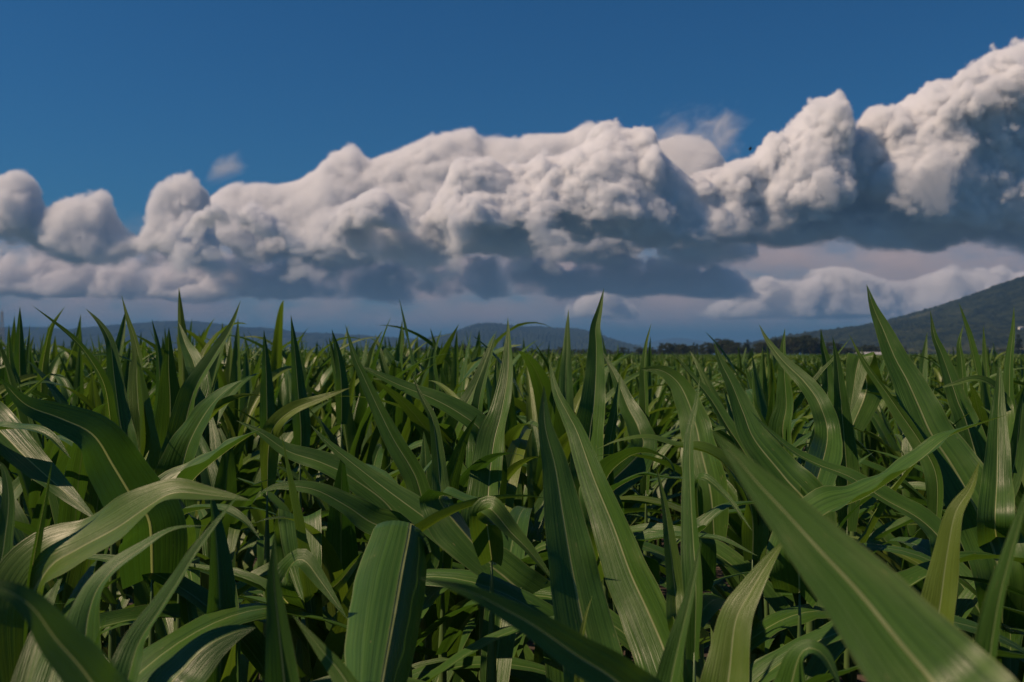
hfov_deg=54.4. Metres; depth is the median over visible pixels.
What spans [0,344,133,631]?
corn plant
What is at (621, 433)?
corn plant
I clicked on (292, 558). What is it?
corn plant
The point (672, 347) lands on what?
broad tree
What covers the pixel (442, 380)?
corn plant
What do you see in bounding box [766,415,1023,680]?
corn plant
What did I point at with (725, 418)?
corn plant
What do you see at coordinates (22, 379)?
corn plant
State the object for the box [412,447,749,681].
corn plant
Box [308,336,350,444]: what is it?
corn plant
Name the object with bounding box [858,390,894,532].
corn plant
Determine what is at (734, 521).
corn plant
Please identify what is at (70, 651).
corn plant
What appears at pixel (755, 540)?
corn plant
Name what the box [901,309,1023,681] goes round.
corn plant
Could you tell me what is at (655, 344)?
mountain
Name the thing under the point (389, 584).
corn plant
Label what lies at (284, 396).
corn plant
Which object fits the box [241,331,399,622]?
corn plant
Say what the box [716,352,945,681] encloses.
corn plant
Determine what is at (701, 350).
broad tree
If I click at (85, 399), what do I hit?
corn plant
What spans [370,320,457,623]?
corn plant
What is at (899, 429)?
corn plant
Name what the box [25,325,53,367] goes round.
corn plant
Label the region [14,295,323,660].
corn plant
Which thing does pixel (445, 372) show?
corn plant
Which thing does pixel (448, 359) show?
corn plant
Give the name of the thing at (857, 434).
corn plant
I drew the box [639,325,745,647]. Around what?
corn plant
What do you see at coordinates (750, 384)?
corn plant
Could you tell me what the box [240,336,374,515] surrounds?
corn plant
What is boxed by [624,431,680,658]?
corn plant
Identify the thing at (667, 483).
corn plant
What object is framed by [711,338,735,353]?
broad tree
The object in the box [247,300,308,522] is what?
corn plant
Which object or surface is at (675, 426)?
corn plant
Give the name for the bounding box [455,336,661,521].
corn plant
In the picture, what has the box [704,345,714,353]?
broad tree
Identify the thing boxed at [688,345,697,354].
broad tree
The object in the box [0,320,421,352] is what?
hill
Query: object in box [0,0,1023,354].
sky
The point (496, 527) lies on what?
corn plant
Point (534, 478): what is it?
corn plant
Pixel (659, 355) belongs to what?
corn field
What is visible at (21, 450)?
corn plant
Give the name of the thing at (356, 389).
corn plant
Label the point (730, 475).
corn plant
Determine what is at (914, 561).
corn plant
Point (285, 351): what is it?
corn plant
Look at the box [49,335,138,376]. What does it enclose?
corn plant
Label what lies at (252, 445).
corn plant
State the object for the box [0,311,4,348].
lattice mast
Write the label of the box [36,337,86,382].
corn plant
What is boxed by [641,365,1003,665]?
corn plant
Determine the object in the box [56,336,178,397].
corn plant
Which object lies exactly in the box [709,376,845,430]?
corn plant
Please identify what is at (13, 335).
corn plant
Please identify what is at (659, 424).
corn plant
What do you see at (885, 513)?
corn plant
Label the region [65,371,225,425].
corn plant
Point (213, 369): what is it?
corn plant
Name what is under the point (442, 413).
corn plant
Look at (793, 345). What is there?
broad tree
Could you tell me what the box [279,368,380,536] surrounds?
corn plant
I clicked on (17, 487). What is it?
corn plant
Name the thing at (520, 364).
corn plant
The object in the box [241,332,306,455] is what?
corn plant
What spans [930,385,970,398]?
corn plant
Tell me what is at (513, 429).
corn plant
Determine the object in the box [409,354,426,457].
corn plant
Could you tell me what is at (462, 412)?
corn plant
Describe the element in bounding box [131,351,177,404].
corn plant
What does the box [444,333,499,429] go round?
corn plant
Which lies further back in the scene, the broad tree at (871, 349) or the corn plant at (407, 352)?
the broad tree at (871, 349)
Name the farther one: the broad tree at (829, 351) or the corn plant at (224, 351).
the broad tree at (829, 351)
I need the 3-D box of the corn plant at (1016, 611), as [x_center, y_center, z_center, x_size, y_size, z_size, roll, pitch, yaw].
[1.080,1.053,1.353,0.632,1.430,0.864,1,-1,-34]
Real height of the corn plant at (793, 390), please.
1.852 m
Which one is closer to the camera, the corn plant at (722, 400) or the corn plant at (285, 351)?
the corn plant at (722, 400)
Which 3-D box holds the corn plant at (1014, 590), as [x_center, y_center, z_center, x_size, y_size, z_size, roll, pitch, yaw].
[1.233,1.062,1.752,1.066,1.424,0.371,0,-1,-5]
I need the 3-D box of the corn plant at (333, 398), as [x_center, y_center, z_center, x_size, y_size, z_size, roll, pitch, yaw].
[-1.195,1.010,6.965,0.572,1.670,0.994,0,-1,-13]
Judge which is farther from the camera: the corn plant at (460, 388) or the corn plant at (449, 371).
the corn plant at (449, 371)
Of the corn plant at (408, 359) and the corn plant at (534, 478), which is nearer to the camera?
the corn plant at (534, 478)
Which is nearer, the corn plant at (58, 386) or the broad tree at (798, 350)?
the corn plant at (58, 386)
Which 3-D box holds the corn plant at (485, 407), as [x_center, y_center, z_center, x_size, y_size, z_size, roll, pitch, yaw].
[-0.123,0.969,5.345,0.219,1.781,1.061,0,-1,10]
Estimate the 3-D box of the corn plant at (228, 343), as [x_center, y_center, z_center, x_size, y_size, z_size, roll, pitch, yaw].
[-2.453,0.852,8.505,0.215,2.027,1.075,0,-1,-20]
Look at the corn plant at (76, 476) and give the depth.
2.12 m
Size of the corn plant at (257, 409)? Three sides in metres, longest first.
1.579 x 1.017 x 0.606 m
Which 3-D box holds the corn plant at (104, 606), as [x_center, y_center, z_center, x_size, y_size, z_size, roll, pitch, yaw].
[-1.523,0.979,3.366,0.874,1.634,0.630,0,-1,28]
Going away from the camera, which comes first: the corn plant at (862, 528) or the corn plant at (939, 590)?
the corn plant at (939, 590)
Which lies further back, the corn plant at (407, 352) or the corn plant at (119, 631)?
the corn plant at (407, 352)
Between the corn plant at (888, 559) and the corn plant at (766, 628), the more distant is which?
the corn plant at (888, 559)
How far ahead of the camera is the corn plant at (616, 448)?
5.03 m
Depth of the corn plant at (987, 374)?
3.40 m
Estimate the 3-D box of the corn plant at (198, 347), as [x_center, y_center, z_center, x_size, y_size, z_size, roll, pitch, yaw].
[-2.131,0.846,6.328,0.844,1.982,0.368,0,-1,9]
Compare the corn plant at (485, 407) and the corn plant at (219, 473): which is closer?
the corn plant at (219, 473)
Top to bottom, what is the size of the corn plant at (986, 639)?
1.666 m
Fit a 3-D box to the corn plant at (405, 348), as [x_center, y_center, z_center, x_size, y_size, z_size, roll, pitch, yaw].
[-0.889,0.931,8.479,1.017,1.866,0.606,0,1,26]
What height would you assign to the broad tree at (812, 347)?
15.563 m
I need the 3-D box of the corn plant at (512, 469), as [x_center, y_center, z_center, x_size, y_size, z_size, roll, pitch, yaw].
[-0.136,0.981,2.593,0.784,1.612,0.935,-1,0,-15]
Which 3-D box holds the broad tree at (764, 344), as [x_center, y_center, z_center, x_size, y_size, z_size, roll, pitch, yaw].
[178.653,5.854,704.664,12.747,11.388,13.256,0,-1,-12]
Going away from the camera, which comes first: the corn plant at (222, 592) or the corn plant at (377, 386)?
the corn plant at (222, 592)
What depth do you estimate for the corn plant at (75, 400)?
4.56 m
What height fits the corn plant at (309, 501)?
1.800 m
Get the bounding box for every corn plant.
[0,328,37,363]
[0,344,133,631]
[0,346,251,657]
[0,352,62,475]
[0,372,265,634]
[0,373,71,426]
[0,377,240,681]
[0,378,346,645]
[0,398,46,515]
[0,407,22,500]
[0,462,332,681]
[0,580,130,681]
[5,345,84,407]
[6,309,29,508]
[9,347,53,477]
[11,315,25,513]
[11,560,106,681]
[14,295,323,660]
[22,308,121,647]
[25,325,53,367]
[25,334,128,406]
[26,313,148,650]
[32,348,74,435]
[34,337,99,399]
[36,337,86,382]
[44,388,464,681]
[46,350,274,648]
[48,392,132,612]
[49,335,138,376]
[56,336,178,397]
[57,316,83,378]
[58,352,154,408]
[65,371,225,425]
[67,496,237,681]
[71,339,155,389]
[83,290,259,601]
[84,344,326,585]
[87,435,553,681]
[100,321,275,653]
[100,508,545,681]
[103,520,431,681]
[104,405,153,637]
[116,303,241,639]
[121,341,155,391]
[127,321,304,623]
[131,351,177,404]
[144,337,164,380]
[145,335,208,361]
[146,332,266,383]
[147,625,255,681]
[150,319,242,371]
[153,386,342,681]
[154,351,332,681]
[158,430,437,629]
[175,327,255,438]
[179,500,240,681]
[195,417,283,681]
[200,317,368,594]
[200,336,250,374]
[201,340,271,373]
[212,323,240,361]
[220,342,284,479]
[227,333,274,679]
[228,338,449,567]
[229,335,367,506]
[236,420,630,650]
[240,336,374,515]
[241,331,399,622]
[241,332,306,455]
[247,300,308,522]
[253,372,321,681]
[254,347,289,360]
[254,378,259,416]
[255,443,447,681]
[265,532,358,681]
[271,356,332,515]
[275,346,363,520]
[277,320,437,550]
[278,370,374,482]
[278,436,285,502]
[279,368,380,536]
[301,339,395,492]
[303,346,316,366]
[307,320,548,681]
[307,332,487,551]
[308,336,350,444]
[309,368,346,485]
[310,424,563,681]
[310,598,591,681]
[315,334,449,448]
[315,341,335,479]
[320,299,518,551]
[321,330,384,548]
[333,529,756,618]
[336,358,543,678]
[345,325,477,681]
[356,343,359,359]
[361,341,416,481]
[363,366,549,656]
[366,414,525,681]
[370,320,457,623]
[372,344,493,431]
[372,351,393,444]
[373,329,512,454]
[375,335,520,479]
[382,322,548,401]
[394,337,417,375]
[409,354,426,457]
[412,376,665,681]
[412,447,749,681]
[414,426,537,678]
[419,487,549,681]
[420,578,661,681]
[428,341,442,458]
[430,357,680,648]
[434,360,476,416]
[439,389,568,681]
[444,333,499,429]
[445,345,638,494]
[446,352,477,381]
[447,363,525,401]
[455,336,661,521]
[458,361,516,414]
[463,347,538,384]
[469,331,496,372]
[474,351,1023,669]
[484,326,673,507]
[500,343,523,381]
[512,353,526,505]
[516,363,681,525]
[517,367,548,507]
[518,309,609,643]
[518,358,679,598]
[523,348,606,663]
[524,361,583,386]
[533,341,625,648]
[538,330,1023,661]
[538,387,622,681]
[548,357,1023,681]
[570,289,744,661]
[573,375,578,398]
[598,434,787,681]
[600,379,871,681]
[601,373,624,652]
[605,384,639,519]
[605,404,639,536]
[611,385,705,521]
[611,394,672,496]
[613,431,625,505]
[615,395,675,555]
[618,336,679,488]
[618,416,628,448]
[619,417,680,551]
[620,366,654,660]
[620,398,975,661]
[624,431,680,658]
[630,325,842,665]
[630,430,812,631]
[636,362,795,630]
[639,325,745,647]
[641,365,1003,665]
[649,374,717,555]
[654,382,711,544]
[655,399,673,576]
[656,467,828,681]
[656,541,700,681]
[659,365,812,587]
[659,377,712,509]
[662,395,704,521]
[666,408,810,591]
[671,386,731,593]
[672,391,890,632]
[675,390,798,582]
[679,336,1023,681]
[681,378,1023,681]
[690,347,808,534]
[695,380,792,410]
[700,543,781,681]
[704,372,809,628]
[705,335,816,418]
[706,420,813,595]
[708,376,800,429]
[708,427,1017,681]
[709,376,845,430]
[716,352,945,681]
[724,377,799,481]
[727,356,776,518]
[728,331,925,524]
[753,347,814,385]
[753,413,958,598]
[765,340,944,672]
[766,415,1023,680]
[773,639,839,681]
[781,311,1023,641]
[793,325,967,594]
[833,406,897,566]
[836,418,902,564]
[840,359,893,445]
[849,335,977,618]
[851,392,1023,596]
[853,387,934,543]
[854,429,889,551]
[855,438,946,571]
[856,335,1022,571]
[856,363,968,599]
[856,409,888,539]
[857,362,944,540]
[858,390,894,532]
[859,404,945,514]
[860,433,928,591]
[863,304,1023,527]
[865,360,932,485]
[866,398,1023,537]
[867,286,1023,648]
[873,407,898,475]
[875,419,893,474]
[876,417,949,521]
[877,424,909,536]
[887,326,989,572]
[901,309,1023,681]
[907,406,1023,638]
[907,522,970,569]
[921,463,978,623]
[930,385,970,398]
[934,358,1023,665]
[938,362,991,640]
[944,371,992,415]
[949,420,1022,511]
[959,576,1023,648]
[974,495,1023,660]
[978,380,1023,386]
[978,602,1023,614]
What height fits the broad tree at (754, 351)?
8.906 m
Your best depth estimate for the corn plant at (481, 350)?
8.12 m
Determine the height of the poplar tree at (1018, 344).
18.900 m
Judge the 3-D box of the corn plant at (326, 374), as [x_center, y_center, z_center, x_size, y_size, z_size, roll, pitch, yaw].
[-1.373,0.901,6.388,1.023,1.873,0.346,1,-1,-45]
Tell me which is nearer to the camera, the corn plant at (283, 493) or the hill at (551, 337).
the corn plant at (283, 493)
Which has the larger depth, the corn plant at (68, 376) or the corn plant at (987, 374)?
the corn plant at (68, 376)
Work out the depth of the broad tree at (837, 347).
700.85 m
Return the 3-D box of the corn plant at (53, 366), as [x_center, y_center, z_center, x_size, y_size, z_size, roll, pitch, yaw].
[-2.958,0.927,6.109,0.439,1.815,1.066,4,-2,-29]
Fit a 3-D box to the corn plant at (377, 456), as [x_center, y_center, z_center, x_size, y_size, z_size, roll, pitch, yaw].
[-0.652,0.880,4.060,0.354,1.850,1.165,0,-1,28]
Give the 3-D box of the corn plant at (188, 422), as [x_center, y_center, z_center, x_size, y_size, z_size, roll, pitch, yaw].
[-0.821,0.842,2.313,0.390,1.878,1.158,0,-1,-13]
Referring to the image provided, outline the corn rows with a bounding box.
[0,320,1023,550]
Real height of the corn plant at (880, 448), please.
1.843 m
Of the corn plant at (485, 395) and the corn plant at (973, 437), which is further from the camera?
the corn plant at (485, 395)
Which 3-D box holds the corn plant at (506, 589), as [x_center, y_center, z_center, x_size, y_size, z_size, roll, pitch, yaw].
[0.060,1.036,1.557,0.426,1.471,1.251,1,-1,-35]
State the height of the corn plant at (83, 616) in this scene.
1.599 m
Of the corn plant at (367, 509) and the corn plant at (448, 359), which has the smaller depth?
the corn plant at (367, 509)
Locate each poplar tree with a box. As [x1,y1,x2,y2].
[744,340,751,354]
[799,336,808,354]
[1014,334,1022,353]
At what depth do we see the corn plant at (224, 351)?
7.28 m
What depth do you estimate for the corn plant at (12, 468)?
4.17 m
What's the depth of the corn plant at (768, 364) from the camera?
7.98 m
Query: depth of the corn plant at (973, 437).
2.24 m
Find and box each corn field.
[3,332,1023,421]
[96,351,1020,359]
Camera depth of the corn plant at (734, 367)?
7.00 m
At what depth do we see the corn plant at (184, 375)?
3.96 m
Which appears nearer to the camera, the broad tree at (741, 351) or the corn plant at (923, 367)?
the corn plant at (923, 367)
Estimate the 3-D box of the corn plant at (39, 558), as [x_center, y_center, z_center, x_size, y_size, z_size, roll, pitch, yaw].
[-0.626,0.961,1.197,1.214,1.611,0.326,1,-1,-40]
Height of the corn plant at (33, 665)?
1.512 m
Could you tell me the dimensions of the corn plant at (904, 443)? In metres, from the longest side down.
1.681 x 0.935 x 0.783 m
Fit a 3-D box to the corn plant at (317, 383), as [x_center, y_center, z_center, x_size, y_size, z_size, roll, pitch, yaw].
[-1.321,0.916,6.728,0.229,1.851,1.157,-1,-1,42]
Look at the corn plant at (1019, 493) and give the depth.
2.82 m
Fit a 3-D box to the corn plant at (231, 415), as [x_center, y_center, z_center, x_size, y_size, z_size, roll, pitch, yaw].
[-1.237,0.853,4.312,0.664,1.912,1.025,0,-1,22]
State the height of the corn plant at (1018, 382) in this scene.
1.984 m
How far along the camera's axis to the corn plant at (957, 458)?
2.05 m
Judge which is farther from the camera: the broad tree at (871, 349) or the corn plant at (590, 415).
the broad tree at (871, 349)
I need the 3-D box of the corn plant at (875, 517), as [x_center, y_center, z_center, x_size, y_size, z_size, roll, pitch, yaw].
[0.680,0.951,2.133,1.094,1.658,0.495,0,-1,0]
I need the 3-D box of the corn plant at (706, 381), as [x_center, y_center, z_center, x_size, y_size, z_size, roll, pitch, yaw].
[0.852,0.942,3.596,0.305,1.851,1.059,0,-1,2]
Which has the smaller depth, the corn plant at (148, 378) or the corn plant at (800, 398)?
the corn plant at (800, 398)
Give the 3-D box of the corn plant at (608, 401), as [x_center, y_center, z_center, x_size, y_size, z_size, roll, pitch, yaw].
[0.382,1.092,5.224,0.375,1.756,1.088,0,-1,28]
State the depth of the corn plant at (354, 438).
3.76 m
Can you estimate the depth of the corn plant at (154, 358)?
6.53 m
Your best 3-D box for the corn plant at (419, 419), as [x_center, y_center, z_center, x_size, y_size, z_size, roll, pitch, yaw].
[-0.093,0.914,2.643,0.659,1.748,1.039,0,-1,8]
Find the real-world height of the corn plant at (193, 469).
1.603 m
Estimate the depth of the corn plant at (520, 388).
6.25 m
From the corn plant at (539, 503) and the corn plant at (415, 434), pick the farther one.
the corn plant at (415, 434)
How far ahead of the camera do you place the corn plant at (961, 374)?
3.01 m
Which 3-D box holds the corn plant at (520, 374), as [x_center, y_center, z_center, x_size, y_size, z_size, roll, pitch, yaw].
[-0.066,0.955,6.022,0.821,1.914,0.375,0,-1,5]
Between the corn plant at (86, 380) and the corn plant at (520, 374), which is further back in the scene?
the corn plant at (86, 380)
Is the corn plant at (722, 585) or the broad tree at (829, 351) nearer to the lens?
the corn plant at (722, 585)
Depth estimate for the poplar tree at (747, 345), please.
735.71 m
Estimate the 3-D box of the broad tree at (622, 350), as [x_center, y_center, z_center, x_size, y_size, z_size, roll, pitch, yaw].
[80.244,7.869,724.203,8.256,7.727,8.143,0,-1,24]
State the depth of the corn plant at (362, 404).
3.81 m
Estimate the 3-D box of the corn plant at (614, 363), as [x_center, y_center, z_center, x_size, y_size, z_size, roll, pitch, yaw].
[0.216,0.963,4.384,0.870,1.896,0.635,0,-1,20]
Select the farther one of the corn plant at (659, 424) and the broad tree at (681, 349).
the broad tree at (681, 349)
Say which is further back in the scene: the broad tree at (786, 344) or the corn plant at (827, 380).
the broad tree at (786, 344)
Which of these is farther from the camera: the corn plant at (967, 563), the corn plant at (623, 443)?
the corn plant at (623, 443)
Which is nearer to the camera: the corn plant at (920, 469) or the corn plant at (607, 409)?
the corn plant at (920, 469)
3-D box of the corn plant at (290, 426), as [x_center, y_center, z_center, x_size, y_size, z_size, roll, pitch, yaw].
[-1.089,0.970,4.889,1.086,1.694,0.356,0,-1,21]
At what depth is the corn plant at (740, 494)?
3.04 m
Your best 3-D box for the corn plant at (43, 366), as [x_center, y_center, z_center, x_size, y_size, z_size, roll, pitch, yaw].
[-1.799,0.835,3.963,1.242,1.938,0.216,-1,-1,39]
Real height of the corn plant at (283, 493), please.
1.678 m
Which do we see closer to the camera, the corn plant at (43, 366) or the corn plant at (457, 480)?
the corn plant at (457, 480)
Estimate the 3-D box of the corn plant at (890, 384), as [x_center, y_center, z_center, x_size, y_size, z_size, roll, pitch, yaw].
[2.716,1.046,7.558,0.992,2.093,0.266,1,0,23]
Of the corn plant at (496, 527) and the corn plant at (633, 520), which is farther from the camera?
the corn plant at (633, 520)
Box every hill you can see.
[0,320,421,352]
[376,322,702,354]
[698,276,1023,354]
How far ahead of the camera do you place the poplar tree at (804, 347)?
705.83 m
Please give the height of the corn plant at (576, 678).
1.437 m
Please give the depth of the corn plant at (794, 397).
4.51 m
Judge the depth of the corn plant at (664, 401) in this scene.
8.26 m
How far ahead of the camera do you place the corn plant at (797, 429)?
4.08 m
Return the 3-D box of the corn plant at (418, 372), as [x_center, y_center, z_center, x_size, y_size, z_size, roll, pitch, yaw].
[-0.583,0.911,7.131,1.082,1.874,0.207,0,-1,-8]
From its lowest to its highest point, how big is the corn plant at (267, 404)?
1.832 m
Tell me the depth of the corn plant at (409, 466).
2.17 m
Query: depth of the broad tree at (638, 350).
724.42 m
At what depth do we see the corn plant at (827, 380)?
3.29 m
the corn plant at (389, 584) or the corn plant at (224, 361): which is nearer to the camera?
the corn plant at (389, 584)
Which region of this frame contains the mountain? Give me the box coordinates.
[633,338,799,354]
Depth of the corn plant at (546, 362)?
3.65 m
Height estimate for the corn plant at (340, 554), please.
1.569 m
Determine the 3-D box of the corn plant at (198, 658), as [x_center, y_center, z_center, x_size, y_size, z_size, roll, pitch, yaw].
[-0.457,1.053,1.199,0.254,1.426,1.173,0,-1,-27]
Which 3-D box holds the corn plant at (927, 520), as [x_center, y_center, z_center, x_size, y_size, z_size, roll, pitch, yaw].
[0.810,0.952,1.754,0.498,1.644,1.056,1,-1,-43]
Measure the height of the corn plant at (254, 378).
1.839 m
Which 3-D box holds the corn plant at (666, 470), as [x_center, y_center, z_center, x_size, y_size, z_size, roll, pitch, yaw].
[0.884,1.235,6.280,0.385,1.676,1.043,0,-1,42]
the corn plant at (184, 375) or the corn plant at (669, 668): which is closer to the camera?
the corn plant at (669, 668)
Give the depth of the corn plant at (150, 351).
7.44 m
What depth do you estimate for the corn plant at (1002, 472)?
2.01 m
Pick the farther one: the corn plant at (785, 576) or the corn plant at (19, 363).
the corn plant at (19, 363)
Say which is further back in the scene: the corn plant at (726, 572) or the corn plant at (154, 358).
the corn plant at (154, 358)
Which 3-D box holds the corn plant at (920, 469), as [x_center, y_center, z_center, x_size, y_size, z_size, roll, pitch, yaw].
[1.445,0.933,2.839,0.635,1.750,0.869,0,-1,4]
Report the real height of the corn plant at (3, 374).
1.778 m
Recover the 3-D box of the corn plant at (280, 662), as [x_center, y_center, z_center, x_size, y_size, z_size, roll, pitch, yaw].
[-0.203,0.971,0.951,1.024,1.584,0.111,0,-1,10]
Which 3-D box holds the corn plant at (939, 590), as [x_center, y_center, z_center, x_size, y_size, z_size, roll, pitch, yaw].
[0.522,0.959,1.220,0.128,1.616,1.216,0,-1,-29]
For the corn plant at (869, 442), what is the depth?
5.96 m
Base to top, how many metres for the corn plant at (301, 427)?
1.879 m
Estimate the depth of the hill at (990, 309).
2237.70 m
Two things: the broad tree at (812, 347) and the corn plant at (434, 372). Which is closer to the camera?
the corn plant at (434, 372)
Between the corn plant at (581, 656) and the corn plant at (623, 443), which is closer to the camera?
the corn plant at (581, 656)
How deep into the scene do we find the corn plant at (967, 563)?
3.65 m
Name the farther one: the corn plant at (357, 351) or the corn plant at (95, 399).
the corn plant at (357, 351)
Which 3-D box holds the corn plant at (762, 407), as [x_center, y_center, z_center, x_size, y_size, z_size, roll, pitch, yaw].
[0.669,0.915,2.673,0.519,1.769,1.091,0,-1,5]
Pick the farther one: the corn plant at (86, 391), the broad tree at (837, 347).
the broad tree at (837, 347)
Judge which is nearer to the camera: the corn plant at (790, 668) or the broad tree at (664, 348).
the corn plant at (790, 668)
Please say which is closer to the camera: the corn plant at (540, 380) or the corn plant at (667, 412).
the corn plant at (540, 380)
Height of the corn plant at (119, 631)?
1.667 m
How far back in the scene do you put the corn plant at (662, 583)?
4.22 m
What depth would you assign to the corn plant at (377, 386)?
5.74 m
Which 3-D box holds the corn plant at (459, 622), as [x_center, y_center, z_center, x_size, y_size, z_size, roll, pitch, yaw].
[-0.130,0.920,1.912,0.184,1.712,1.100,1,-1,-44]
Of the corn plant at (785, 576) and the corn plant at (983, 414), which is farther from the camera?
the corn plant at (983, 414)
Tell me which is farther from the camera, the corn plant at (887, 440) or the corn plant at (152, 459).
the corn plant at (887, 440)
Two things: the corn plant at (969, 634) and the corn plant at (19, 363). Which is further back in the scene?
the corn plant at (19, 363)
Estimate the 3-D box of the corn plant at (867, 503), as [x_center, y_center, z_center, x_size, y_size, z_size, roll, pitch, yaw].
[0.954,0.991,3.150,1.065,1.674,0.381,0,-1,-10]
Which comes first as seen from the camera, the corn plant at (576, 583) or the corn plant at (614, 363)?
the corn plant at (576, 583)
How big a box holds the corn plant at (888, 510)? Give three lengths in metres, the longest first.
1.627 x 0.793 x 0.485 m
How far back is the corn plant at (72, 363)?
7.81 m
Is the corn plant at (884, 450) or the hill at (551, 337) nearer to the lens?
the corn plant at (884, 450)
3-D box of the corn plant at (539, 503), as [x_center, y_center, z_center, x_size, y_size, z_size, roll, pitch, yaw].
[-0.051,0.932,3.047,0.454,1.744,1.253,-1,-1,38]
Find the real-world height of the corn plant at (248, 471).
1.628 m
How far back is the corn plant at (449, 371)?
7.48 m
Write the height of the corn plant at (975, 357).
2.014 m
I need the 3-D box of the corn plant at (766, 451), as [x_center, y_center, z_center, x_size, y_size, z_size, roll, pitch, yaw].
[0.682,0.865,1.965,0.694,1.823,1.006,0,-1,-25]
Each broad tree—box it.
[616,347,626,353]
[633,347,642,354]
[658,345,675,354]
[662,343,679,353]
[673,346,687,354]
[675,344,690,354]
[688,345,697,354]
[696,348,705,354]
[702,342,714,353]
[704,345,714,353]
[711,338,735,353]
[723,342,746,354]
[748,345,761,353]
[755,341,769,352]
[777,339,791,353]
[785,336,807,354]
[789,336,806,353]
[800,335,811,353]
[800,337,820,353]
[815,346,832,353]
[827,342,846,350]
[863,345,877,351]
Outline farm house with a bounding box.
[856,352,881,354]
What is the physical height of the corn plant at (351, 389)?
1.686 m
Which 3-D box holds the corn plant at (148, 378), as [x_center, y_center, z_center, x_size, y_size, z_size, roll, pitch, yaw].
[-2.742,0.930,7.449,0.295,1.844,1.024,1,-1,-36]
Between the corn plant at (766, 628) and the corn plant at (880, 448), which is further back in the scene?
the corn plant at (880, 448)
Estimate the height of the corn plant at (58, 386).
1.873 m
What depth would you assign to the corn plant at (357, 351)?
7.43 m
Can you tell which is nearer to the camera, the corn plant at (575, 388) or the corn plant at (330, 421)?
the corn plant at (330, 421)
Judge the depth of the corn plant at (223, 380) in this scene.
5.56 m
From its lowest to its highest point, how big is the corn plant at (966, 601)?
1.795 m
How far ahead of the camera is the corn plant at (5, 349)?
7.03 m
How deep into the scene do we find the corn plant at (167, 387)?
2.64 m
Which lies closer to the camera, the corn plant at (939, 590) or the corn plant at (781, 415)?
the corn plant at (939, 590)
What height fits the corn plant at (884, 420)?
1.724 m
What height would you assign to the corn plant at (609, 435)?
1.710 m
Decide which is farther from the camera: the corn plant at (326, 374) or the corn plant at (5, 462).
the corn plant at (326, 374)
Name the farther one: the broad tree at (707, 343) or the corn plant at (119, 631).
the broad tree at (707, 343)
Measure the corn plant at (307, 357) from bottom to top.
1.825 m
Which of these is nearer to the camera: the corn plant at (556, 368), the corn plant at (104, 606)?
the corn plant at (104, 606)
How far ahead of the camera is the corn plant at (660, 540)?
7.74 m
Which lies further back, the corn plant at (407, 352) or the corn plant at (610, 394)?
the corn plant at (407, 352)
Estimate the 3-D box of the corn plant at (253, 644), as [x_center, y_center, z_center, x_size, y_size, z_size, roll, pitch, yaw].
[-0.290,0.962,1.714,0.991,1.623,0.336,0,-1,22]
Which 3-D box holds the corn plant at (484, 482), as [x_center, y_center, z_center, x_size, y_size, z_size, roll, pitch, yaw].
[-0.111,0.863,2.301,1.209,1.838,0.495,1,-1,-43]
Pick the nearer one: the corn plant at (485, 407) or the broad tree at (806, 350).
the corn plant at (485, 407)
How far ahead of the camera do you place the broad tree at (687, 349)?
704.05 m
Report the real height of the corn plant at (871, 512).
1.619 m
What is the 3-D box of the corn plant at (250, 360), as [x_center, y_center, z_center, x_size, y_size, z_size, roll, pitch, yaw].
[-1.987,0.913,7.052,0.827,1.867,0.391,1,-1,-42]
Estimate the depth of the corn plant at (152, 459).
2.51 m
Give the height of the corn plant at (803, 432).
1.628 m
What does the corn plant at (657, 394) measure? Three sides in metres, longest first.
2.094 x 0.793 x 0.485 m

